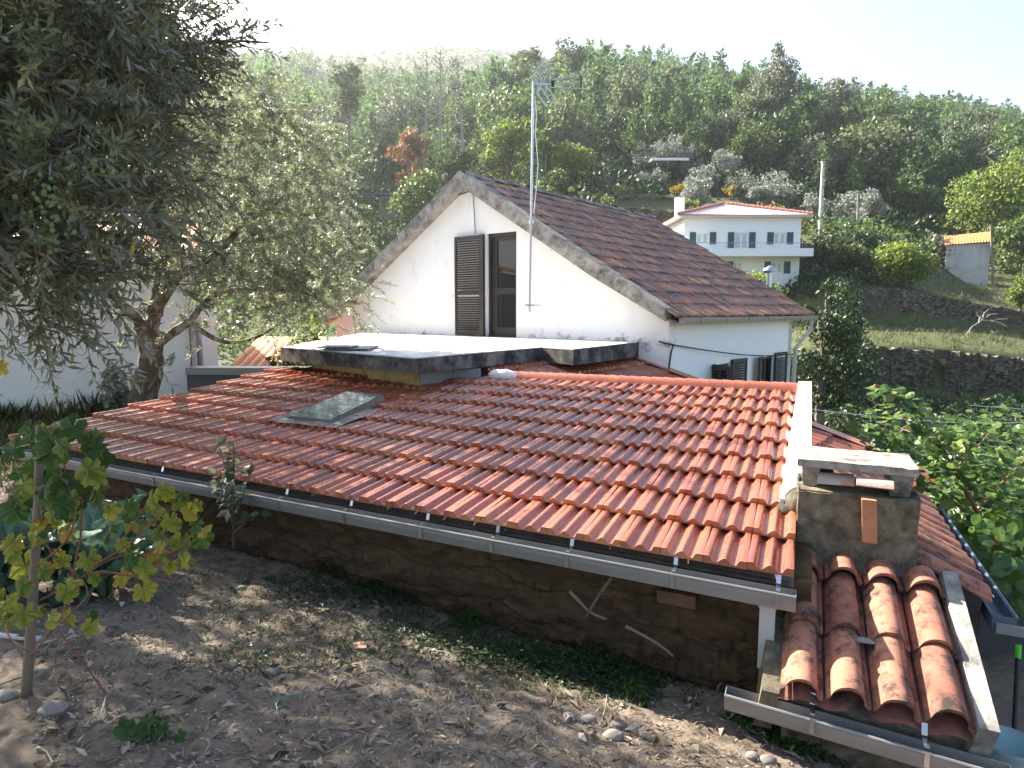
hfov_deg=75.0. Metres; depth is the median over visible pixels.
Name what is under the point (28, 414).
wall grass
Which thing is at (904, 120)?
pine tree
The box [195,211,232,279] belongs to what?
plantation pine
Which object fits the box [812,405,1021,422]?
garden wire
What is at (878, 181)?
plantation pine
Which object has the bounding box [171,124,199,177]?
plantation pine
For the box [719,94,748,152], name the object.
plantation pine
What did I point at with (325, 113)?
broadleaf tree
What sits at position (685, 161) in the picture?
ruined hut
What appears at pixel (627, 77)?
broadleaf tree
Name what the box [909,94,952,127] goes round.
broadleaf tree
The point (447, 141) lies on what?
plantation pine
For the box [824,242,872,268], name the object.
bush
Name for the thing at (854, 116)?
broadleaf tree
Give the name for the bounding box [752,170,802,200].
silver olive tree
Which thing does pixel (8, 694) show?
stone
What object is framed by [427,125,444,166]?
plantation pine
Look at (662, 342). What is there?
overhead cable
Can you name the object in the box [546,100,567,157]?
plantation pine
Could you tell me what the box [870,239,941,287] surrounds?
broadleaf tree
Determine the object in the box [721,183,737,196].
grapevine
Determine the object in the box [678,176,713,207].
silver olive tree
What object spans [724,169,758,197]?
silver olive tree
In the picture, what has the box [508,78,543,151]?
plantation pine
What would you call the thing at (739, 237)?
window
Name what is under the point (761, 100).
pine tree
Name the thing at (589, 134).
plantation pine
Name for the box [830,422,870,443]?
bush
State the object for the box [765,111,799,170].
plantation pine
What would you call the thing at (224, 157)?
plantation pine
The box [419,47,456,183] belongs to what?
bare tree
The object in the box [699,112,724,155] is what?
plantation pine
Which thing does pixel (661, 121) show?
plantation pine
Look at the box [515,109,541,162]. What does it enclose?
plantation pine
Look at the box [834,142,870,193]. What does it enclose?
plantation pine
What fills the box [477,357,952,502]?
wing
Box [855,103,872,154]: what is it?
plantation pine
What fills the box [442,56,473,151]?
bare tree
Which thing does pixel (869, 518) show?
brick
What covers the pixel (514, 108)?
broadleaf tree
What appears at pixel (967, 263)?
shed
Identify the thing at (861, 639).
slate shard
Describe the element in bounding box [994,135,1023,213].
plantation pine
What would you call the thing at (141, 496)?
cabbage plant
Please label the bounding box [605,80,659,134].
broadleaf tree
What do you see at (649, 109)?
plantation pine
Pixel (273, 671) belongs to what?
stone
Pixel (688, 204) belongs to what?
grapevine
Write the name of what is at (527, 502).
tiled shed
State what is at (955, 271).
door
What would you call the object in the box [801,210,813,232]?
grapevine
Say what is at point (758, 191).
silver olive tree
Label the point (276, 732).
gravel
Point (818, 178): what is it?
plantation pine
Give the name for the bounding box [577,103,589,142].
plantation pine
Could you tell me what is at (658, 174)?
silver olive tree
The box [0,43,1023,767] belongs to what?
ground
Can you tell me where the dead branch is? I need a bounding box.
[967,308,1004,332]
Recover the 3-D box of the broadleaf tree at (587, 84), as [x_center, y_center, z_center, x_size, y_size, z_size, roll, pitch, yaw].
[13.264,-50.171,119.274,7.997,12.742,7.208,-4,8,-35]
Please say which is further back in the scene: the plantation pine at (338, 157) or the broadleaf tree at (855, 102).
the broadleaf tree at (855, 102)
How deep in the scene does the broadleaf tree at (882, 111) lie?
126.61 m
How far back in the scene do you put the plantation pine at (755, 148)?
92.54 m
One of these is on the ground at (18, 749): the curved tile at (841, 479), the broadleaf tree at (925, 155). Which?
the broadleaf tree at (925, 155)
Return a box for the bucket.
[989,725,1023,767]
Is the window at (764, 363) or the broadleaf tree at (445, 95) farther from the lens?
the broadleaf tree at (445, 95)
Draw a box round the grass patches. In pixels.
[5,552,705,748]
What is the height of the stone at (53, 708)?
0.064 m
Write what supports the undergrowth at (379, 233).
on the ground at (18, 749)
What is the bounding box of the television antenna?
[525,58,587,311]
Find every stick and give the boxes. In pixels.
[569,590,606,619]
[584,576,612,618]
[625,625,672,656]
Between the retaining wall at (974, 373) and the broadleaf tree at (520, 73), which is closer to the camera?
the retaining wall at (974, 373)
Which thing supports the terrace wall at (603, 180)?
on the ground at (18, 749)
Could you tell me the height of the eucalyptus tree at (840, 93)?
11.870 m
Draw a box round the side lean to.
[820,445,1023,645]
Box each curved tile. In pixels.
[817,472,853,486]
[854,476,893,489]
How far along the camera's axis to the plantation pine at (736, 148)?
89.91 m
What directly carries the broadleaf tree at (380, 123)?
on the ground at (18, 749)
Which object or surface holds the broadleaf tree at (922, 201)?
on the ground at (18, 749)
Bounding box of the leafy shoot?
[111,709,186,744]
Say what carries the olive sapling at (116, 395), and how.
on the ground at (18, 749)
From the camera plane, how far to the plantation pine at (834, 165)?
93.81 m
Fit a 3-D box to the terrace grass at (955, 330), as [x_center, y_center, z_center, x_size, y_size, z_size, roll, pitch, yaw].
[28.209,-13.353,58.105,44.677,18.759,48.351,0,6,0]
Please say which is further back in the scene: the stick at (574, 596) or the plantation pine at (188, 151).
the plantation pine at (188, 151)
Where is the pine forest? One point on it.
(609, 62)
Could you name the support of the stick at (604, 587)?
attached to the tiled shed at (527, 502)
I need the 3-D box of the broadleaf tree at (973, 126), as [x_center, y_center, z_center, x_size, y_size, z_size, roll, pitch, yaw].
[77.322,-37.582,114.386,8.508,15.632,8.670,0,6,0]
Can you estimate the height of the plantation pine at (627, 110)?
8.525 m
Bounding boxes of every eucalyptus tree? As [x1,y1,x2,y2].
[750,40,805,117]
[790,93,821,124]
[818,76,860,111]
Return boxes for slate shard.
[858,636,874,643]
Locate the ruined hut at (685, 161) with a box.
[647,156,689,180]
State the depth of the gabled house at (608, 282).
12.60 m
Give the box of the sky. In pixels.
[168,0,1023,113]
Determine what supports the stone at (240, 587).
on the ground at (18, 749)
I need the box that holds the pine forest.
[164,38,1023,177]
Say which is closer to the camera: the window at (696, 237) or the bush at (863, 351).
the bush at (863, 351)
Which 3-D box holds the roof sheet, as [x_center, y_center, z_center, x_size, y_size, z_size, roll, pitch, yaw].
[-2.137,-0.489,8.802,0.626,0.042,0.800,0,6,0]
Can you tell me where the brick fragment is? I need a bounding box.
[354,640,372,651]
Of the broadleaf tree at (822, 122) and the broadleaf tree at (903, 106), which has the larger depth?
the broadleaf tree at (903, 106)
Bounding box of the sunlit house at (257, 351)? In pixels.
[188,309,335,365]
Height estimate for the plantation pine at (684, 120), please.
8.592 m
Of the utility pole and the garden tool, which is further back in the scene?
the utility pole
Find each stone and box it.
[0,688,18,701]
[38,700,69,717]
[236,585,246,590]
[265,667,279,675]
[562,712,576,720]
[581,714,597,724]
[602,728,623,741]
[609,719,627,729]
[745,751,759,760]
[760,754,776,765]
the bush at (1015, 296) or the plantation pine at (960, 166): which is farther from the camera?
the plantation pine at (960, 166)
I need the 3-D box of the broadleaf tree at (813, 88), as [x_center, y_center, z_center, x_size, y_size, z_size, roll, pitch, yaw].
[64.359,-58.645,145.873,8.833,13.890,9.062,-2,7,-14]
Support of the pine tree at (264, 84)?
on the ground at (18, 749)
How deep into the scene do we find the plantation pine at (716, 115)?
106.12 m
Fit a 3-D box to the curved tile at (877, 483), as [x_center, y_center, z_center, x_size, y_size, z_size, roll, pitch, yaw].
[2.006,0.555,3.697,0.203,0.075,0.155,4,8,32]
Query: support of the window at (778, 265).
in the white house at (746, 237)
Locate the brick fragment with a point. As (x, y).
(362, 647)
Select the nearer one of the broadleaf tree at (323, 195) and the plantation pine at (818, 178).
the broadleaf tree at (323, 195)
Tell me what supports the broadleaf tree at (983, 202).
on the ground at (18, 749)
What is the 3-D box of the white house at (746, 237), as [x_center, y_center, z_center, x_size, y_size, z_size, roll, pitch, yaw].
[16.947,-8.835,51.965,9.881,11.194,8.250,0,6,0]
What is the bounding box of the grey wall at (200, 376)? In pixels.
[185,366,310,391]
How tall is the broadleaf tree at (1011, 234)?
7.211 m
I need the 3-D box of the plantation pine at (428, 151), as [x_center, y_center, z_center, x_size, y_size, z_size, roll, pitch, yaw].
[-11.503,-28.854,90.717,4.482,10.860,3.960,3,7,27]
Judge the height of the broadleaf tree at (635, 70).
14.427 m
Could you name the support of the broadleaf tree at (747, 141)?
on the ground at (18, 749)
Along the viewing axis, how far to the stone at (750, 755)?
2.98 m
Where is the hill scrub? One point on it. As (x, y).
(383, 50)
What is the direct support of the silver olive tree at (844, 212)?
on the ground at (18, 749)
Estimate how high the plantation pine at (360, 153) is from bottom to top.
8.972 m
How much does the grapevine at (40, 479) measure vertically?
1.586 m
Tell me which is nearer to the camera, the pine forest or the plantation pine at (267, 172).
the plantation pine at (267, 172)
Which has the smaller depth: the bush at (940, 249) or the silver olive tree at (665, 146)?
the bush at (940, 249)
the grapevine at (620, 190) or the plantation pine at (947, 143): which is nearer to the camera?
the grapevine at (620, 190)
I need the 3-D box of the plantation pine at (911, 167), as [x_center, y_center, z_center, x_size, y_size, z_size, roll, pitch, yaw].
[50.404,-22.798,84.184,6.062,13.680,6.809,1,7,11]
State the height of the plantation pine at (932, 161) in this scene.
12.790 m
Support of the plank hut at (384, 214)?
on the ground at (18, 749)
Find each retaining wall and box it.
[790,346,934,391]
[853,288,1023,323]
[944,350,1023,395]
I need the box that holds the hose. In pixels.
[0,632,41,640]
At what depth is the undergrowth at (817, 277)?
48.56 m
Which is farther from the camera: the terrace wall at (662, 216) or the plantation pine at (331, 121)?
the plantation pine at (331, 121)
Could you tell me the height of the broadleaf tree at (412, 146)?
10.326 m
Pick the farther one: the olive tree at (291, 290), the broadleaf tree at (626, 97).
the broadleaf tree at (626, 97)
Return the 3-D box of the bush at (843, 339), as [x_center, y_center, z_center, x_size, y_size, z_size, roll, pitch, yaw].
[12.769,-0.958,27.015,3.245,6.795,2.864,1,6,9]
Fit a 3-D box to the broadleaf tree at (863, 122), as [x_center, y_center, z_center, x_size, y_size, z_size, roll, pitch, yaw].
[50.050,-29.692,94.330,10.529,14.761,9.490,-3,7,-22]
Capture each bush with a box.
[265,314,325,365]
[537,167,574,194]
[790,275,871,424]
[808,310,892,412]
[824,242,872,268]
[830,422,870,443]
[884,438,904,452]
[919,233,958,267]
[1003,271,1023,310]
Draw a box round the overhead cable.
[658,341,793,368]
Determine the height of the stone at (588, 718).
0.043 m
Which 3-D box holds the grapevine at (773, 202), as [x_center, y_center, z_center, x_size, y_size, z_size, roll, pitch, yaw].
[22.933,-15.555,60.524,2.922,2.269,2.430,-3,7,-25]
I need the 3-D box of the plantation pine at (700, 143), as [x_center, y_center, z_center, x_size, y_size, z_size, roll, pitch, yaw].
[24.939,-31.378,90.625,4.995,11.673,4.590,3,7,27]
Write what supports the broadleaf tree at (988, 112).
on the ground at (18, 749)
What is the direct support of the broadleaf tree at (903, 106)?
on the ground at (18, 749)
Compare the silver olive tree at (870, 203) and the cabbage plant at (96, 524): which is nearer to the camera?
the cabbage plant at (96, 524)
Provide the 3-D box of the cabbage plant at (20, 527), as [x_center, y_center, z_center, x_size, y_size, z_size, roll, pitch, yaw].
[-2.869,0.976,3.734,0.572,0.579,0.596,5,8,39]
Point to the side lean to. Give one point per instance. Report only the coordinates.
(942, 544)
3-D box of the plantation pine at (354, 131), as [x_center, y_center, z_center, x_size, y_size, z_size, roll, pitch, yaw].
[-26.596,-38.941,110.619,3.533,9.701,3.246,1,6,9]
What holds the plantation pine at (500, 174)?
on the ground at (18, 749)
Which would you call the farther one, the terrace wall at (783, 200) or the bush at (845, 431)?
the terrace wall at (783, 200)
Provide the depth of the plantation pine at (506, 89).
109.39 m
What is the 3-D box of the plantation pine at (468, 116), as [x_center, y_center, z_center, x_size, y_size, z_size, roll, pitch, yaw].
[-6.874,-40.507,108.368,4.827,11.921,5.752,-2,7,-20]
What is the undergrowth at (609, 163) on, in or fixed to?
on the ground at (18, 749)
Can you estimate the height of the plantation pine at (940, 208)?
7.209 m
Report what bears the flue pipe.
attached to the gabled house at (608, 282)
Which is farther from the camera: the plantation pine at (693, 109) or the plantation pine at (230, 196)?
the plantation pine at (693, 109)
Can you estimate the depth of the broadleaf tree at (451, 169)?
80.92 m
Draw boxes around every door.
[488,231,515,337]
[950,268,960,278]
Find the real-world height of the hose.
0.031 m
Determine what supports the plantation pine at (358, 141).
on the ground at (18, 749)
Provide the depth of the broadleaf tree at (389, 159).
88.07 m
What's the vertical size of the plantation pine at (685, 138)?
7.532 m
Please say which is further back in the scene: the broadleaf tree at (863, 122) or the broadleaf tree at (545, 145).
the broadleaf tree at (863, 122)
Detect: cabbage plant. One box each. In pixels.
[0,513,58,600]
[5,508,80,589]
[41,499,168,607]
[117,488,154,538]
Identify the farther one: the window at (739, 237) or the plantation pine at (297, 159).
the plantation pine at (297, 159)
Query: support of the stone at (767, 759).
on the ground at (18, 749)
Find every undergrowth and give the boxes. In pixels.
[174,158,596,358]
[551,137,1019,243]
[784,221,895,302]
[801,209,1023,282]
[811,390,1023,490]
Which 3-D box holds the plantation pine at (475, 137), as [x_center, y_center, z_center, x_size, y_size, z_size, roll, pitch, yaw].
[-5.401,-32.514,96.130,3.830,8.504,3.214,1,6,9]
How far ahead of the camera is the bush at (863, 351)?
31.72 m
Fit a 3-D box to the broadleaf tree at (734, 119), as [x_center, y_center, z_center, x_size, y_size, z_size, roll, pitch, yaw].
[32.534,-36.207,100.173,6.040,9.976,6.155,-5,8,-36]
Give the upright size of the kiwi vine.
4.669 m
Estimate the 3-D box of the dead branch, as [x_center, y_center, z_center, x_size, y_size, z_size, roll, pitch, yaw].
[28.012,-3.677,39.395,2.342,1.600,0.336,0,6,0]
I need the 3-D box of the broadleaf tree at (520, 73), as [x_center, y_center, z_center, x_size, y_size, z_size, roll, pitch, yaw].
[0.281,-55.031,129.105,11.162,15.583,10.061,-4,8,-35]
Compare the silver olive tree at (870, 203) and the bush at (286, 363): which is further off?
the silver olive tree at (870, 203)
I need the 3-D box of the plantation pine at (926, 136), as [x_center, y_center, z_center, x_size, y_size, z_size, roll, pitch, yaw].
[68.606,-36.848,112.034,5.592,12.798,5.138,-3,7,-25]
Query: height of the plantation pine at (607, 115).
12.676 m
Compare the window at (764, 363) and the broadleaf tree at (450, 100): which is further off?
the broadleaf tree at (450, 100)
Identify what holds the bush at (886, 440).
on the ground at (18, 749)
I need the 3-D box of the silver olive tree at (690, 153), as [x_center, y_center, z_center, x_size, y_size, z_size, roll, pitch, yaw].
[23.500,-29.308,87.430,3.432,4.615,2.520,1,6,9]
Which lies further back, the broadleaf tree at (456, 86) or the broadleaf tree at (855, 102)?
the broadleaf tree at (855, 102)
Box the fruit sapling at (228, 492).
[207,435,271,548]
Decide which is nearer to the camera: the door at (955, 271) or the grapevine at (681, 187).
the door at (955, 271)
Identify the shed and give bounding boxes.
[1,366,811,692]
[944,232,993,286]
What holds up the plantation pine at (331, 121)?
on the ground at (18, 749)
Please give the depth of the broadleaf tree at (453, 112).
109.92 m
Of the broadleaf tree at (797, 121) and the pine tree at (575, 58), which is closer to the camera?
the broadleaf tree at (797, 121)
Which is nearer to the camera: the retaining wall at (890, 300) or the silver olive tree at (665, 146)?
the retaining wall at (890, 300)
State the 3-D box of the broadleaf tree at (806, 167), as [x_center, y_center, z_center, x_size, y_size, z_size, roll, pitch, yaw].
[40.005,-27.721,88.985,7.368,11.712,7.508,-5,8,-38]
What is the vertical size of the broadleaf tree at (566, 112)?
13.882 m
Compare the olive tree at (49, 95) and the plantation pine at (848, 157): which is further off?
the plantation pine at (848, 157)
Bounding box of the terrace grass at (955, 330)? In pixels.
[601,174,1023,355]
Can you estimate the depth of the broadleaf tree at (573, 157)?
72.66 m
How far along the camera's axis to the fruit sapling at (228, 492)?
4.84 m
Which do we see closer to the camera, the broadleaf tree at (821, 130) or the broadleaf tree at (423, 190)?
the broadleaf tree at (423, 190)
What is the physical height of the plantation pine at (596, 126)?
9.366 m
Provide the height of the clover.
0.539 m
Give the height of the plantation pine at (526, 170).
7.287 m
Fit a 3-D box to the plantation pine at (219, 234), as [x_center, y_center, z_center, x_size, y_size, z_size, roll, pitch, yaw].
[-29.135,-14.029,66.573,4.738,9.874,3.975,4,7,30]
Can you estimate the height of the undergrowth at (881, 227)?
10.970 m
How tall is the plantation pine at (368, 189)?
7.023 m
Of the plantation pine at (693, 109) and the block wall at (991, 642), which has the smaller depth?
the block wall at (991, 642)
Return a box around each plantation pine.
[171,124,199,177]
[175,151,233,223]
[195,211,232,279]
[197,187,219,237]
[201,200,246,256]
[212,132,236,175]
[221,171,238,214]
[234,171,260,228]
[236,137,286,234]
[240,165,269,200]
[249,204,283,278]
[255,154,278,185]
[275,156,323,258]
[280,156,324,228]
[316,131,354,207]
[322,114,345,162]
[335,122,360,177]
[344,121,358,155]
[350,117,368,163]
[353,112,395,192]
[353,139,372,181]
[362,171,378,207]
[412,131,436,179]
[426,140,448,190]
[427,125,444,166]
[434,118,459,170]
[453,97,481,146]
[466,138,488,175]
[468,129,482,166]
[478,113,492,151]
[486,113,504,176]
[490,81,511,126]
[492,148,516,180]
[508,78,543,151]
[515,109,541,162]
[517,143,530,178]
[528,135,542,172]
[530,69,555,133]
[538,86,584,149]
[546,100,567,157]
[576,70,603,129]
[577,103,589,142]
[584,121,597,152]
[584,123,598,153]
[586,110,606,152]
[601,82,633,136]
[618,105,635,142]
[620,103,647,163]
[632,81,667,154]
[636,108,662,144]
[652,105,673,142]
[662,94,692,148]
[675,90,693,131]
[676,108,694,145]
[678,125,698,152]
[683,109,713,167]
[687,102,700,129]
[688,72,726,127]
[691,112,709,150]
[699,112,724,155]
[713,106,723,128]
[714,130,736,154]
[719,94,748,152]
[726,134,749,170]
[743,127,770,163]
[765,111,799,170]
[777,91,815,162]
[780,109,818,179]
[804,140,840,200]
[811,159,826,194]
[830,144,845,184]
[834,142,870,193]
[834,150,872,195]
[843,166,863,210]
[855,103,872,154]
[869,154,886,193]
[889,147,941,218]
[910,157,935,185]
[917,124,934,174]
[920,138,949,193]
[925,130,966,188]
[930,115,1002,212]
[931,188,947,224]
[964,165,996,213]
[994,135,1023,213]
[997,133,1015,168]
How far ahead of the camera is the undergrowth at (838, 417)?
29.37 m
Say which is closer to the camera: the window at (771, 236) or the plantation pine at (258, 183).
the window at (771, 236)
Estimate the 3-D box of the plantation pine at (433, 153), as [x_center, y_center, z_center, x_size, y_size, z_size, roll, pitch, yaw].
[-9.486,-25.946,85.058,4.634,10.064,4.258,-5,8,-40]
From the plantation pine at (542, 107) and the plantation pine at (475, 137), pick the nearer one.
the plantation pine at (475, 137)
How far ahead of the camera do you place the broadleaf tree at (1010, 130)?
106.21 m
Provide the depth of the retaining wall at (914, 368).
34.48 m
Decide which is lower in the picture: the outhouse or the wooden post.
the outhouse
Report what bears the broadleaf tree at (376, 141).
on the ground at (18, 749)
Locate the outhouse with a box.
[724,446,1010,767]
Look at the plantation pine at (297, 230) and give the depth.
66.37 m
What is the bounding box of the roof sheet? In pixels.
[318,345,379,349]
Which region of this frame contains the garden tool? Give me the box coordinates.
[1012,644,1021,729]
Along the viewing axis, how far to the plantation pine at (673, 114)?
97.11 m
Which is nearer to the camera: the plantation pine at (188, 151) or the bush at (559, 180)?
the bush at (559, 180)
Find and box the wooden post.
[990,224,994,286]
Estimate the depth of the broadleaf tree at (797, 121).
103.09 m
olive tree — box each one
[0,0,293,414]
[0,32,397,407]
[7,0,232,298]
[632,141,657,172]
[637,167,667,189]
[653,133,685,155]
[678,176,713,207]
[680,143,704,171]
[683,162,718,189]
[710,148,741,182]
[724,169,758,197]
[746,184,775,197]
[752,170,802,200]
[798,190,828,228]
[825,190,868,226]
[855,187,888,224]
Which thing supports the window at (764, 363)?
in the gabled house at (608, 282)
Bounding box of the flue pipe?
[763,265,776,287]
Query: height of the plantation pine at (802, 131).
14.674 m
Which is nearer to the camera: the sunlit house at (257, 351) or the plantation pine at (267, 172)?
the sunlit house at (257, 351)
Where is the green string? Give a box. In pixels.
[276,694,301,709]
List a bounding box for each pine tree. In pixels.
[239,55,298,180]
[281,80,336,191]
[326,60,366,190]
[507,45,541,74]
[548,36,596,78]
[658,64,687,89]
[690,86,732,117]
[730,85,779,125]
[871,113,919,167]
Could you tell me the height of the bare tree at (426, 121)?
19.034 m
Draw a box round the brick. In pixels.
[861,498,876,543]
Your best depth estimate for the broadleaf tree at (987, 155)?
91.12 m
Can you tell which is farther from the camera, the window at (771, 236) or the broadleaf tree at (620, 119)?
the broadleaf tree at (620, 119)
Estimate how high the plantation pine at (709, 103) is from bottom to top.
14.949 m
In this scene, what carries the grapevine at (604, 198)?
on the ground at (18, 749)
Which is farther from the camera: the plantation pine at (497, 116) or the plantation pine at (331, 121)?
the plantation pine at (331, 121)
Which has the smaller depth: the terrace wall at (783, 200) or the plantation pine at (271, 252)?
the plantation pine at (271, 252)
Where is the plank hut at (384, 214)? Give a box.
[374,193,407,219]
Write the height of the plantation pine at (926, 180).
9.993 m
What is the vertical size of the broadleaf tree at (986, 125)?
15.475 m
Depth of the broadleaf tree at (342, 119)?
118.77 m
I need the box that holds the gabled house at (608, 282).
[280,169,817,385]
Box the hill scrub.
[239,41,555,83]
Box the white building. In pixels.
[0,214,199,417]
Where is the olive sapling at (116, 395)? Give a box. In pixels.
[96,360,131,408]
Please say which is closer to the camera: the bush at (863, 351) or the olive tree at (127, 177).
the olive tree at (127, 177)
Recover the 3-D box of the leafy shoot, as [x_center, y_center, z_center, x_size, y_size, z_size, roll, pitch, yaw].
[-1.403,1.336,2.513,0.370,0.230,0.200,2,7,14]
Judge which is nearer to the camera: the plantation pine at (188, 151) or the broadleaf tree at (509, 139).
the broadleaf tree at (509, 139)
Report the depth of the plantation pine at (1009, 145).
102.84 m
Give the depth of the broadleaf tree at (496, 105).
113.33 m
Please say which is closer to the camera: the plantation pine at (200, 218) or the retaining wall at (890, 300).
the retaining wall at (890, 300)
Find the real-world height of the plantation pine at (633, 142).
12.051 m
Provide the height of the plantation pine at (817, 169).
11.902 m
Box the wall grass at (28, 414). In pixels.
[0,386,125,482]
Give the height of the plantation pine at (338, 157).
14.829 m
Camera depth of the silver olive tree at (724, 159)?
81.30 m
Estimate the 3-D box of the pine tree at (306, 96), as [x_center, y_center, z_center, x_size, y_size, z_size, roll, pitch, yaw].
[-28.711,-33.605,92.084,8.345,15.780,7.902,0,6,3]
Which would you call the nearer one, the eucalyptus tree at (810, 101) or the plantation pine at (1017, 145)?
the plantation pine at (1017, 145)
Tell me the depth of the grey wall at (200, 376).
11.12 m
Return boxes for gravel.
[21,551,853,767]
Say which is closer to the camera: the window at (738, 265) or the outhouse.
the outhouse
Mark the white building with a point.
(17, 384)
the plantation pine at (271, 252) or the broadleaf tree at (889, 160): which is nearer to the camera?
the plantation pine at (271, 252)
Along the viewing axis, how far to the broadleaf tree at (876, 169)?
88.05 m
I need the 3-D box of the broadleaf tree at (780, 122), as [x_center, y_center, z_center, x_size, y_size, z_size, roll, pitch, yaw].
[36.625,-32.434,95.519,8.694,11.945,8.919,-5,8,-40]
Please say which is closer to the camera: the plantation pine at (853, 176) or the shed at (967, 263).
the shed at (967, 263)
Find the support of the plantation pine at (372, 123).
on the ground at (18, 749)
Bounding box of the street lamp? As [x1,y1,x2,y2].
[856,189,872,225]
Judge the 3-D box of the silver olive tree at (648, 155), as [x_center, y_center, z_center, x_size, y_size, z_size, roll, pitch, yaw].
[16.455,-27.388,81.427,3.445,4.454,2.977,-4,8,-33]
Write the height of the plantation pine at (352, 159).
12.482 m
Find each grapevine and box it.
[0,359,214,697]
[594,193,620,206]
[612,185,631,193]
[662,170,673,186]
[669,182,686,195]
[684,198,700,209]
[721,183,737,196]
[752,201,780,206]
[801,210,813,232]
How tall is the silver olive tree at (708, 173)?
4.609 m
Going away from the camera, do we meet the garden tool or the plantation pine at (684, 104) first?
the garden tool
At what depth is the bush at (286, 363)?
13.09 m
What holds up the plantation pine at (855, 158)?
on the ground at (18, 749)
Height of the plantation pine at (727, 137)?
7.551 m
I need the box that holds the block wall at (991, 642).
[978,588,1023,658]
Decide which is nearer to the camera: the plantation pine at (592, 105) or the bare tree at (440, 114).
the bare tree at (440, 114)
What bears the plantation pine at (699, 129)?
on the ground at (18, 749)
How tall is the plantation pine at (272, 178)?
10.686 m
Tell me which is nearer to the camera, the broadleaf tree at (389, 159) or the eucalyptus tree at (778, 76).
the broadleaf tree at (389, 159)
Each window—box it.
[690,232,715,243]
[711,358,747,380]
[728,232,755,247]
[728,262,741,268]
[758,352,787,382]
[764,262,790,272]
[767,232,793,243]
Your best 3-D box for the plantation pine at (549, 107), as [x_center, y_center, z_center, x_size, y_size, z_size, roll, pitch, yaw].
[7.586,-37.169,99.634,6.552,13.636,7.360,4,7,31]
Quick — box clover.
[202,564,845,767]
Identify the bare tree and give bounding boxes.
[404,45,444,174]
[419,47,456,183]
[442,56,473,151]
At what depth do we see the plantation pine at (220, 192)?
74.99 m
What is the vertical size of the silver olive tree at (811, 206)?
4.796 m
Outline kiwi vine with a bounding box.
[834,384,1023,617]
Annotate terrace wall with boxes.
[580,176,711,185]
[583,193,790,208]
[625,207,805,232]
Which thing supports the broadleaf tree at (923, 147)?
on the ground at (18, 749)
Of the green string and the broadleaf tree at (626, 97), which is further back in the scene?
the broadleaf tree at (626, 97)
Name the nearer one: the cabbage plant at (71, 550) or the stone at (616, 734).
the stone at (616, 734)
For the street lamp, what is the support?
on the ground at (18, 749)
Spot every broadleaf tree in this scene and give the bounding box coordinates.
[280,160,363,247]
[315,105,343,144]
[332,110,361,140]
[358,126,404,192]
[361,115,386,145]
[372,82,422,129]
[378,125,420,187]
[384,126,431,200]
[386,167,444,229]
[410,94,437,122]
[427,83,457,122]
[435,94,458,128]
[439,81,477,102]
[442,95,490,141]
[443,143,480,182]
[468,87,491,120]
[472,84,534,149]
[477,115,537,183]
[481,54,536,100]
[489,86,511,120]
[527,61,551,100]
[534,127,553,182]
[538,93,591,161]
[547,139,597,183]
[564,64,602,111]
[597,108,643,151]
[602,71,661,131]
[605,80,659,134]
[612,64,650,104]
[699,109,735,151]
[718,109,751,148]
[729,74,759,97]
[729,118,788,170]
[736,109,802,165]
[746,267,793,331]
[778,113,820,139]
[779,132,844,188]
[789,111,836,147]
[794,80,831,109]
[811,97,886,160]
[821,107,849,129]
[825,120,906,192]
[831,83,860,106]
[834,116,911,174]
[861,89,906,125]
[863,124,930,202]
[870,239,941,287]
[878,174,944,221]
[888,134,928,168]
[890,103,921,121]
[900,124,930,176]
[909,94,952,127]
[916,119,933,142]
[929,147,1023,243]
[934,120,988,169]
[947,142,1010,194]
[952,104,1001,139]
[958,119,1023,170]
[959,120,1007,159]
[978,210,1023,274]
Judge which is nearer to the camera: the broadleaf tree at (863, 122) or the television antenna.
the television antenna
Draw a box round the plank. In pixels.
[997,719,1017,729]
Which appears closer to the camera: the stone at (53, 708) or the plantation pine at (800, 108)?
the stone at (53, 708)
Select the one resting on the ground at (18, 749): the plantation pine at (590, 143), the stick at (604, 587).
the plantation pine at (590, 143)
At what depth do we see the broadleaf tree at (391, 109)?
114.47 m
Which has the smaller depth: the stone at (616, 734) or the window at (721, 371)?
the stone at (616, 734)
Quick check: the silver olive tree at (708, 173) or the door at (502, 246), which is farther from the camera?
the silver olive tree at (708, 173)
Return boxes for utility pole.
[818,161,825,233]
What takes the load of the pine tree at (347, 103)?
on the ground at (18, 749)
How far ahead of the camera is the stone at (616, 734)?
2.96 m
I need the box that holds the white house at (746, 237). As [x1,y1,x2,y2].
[662,197,813,293]
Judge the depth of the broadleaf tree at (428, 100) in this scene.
129.00 m
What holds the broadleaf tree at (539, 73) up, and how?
on the ground at (18, 749)
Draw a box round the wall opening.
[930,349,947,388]
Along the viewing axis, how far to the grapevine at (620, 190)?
68.87 m
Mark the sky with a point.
(968, 47)
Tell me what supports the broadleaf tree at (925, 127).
on the ground at (18, 749)
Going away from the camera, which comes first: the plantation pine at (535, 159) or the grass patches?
the grass patches
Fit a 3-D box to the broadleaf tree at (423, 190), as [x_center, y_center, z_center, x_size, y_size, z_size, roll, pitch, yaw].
[-8.268,-16.685,64.649,7.062,8.164,6.397,-5,8,-37]

